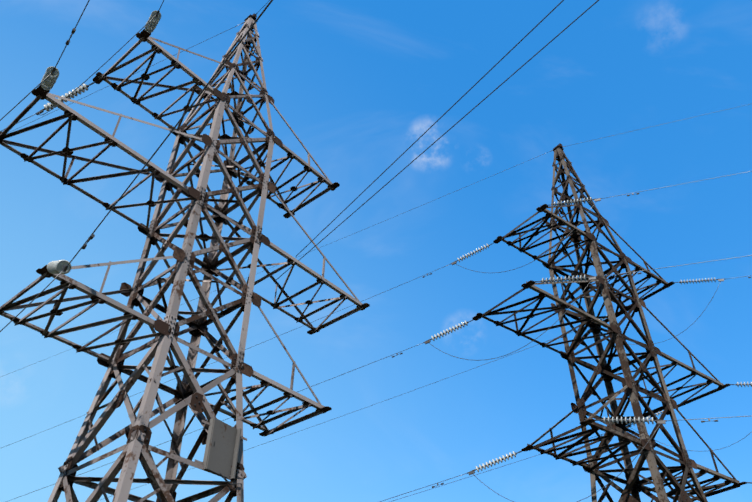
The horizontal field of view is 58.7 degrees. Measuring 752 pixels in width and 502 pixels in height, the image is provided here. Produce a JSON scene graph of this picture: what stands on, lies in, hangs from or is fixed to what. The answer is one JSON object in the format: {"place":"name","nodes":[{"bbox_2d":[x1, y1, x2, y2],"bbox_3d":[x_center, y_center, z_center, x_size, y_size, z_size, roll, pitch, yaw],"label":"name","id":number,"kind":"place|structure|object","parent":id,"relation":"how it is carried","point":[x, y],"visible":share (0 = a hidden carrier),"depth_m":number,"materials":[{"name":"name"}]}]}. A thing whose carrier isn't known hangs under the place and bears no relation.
{"place":"outdoors","nodes":[
{"label":"outdoors","id":0,"kind":"place"},
{"bbox_2d":[0,0,751,501],"label":"sky","id":1,"kind":"structure","parent":0,"point":[358,82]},
{"label":"ground","id":2,"kind":"structure","parent":0,"visible":0},
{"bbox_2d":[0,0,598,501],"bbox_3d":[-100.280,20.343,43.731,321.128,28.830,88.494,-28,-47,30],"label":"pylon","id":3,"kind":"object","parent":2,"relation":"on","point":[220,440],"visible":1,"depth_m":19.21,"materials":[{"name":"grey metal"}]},
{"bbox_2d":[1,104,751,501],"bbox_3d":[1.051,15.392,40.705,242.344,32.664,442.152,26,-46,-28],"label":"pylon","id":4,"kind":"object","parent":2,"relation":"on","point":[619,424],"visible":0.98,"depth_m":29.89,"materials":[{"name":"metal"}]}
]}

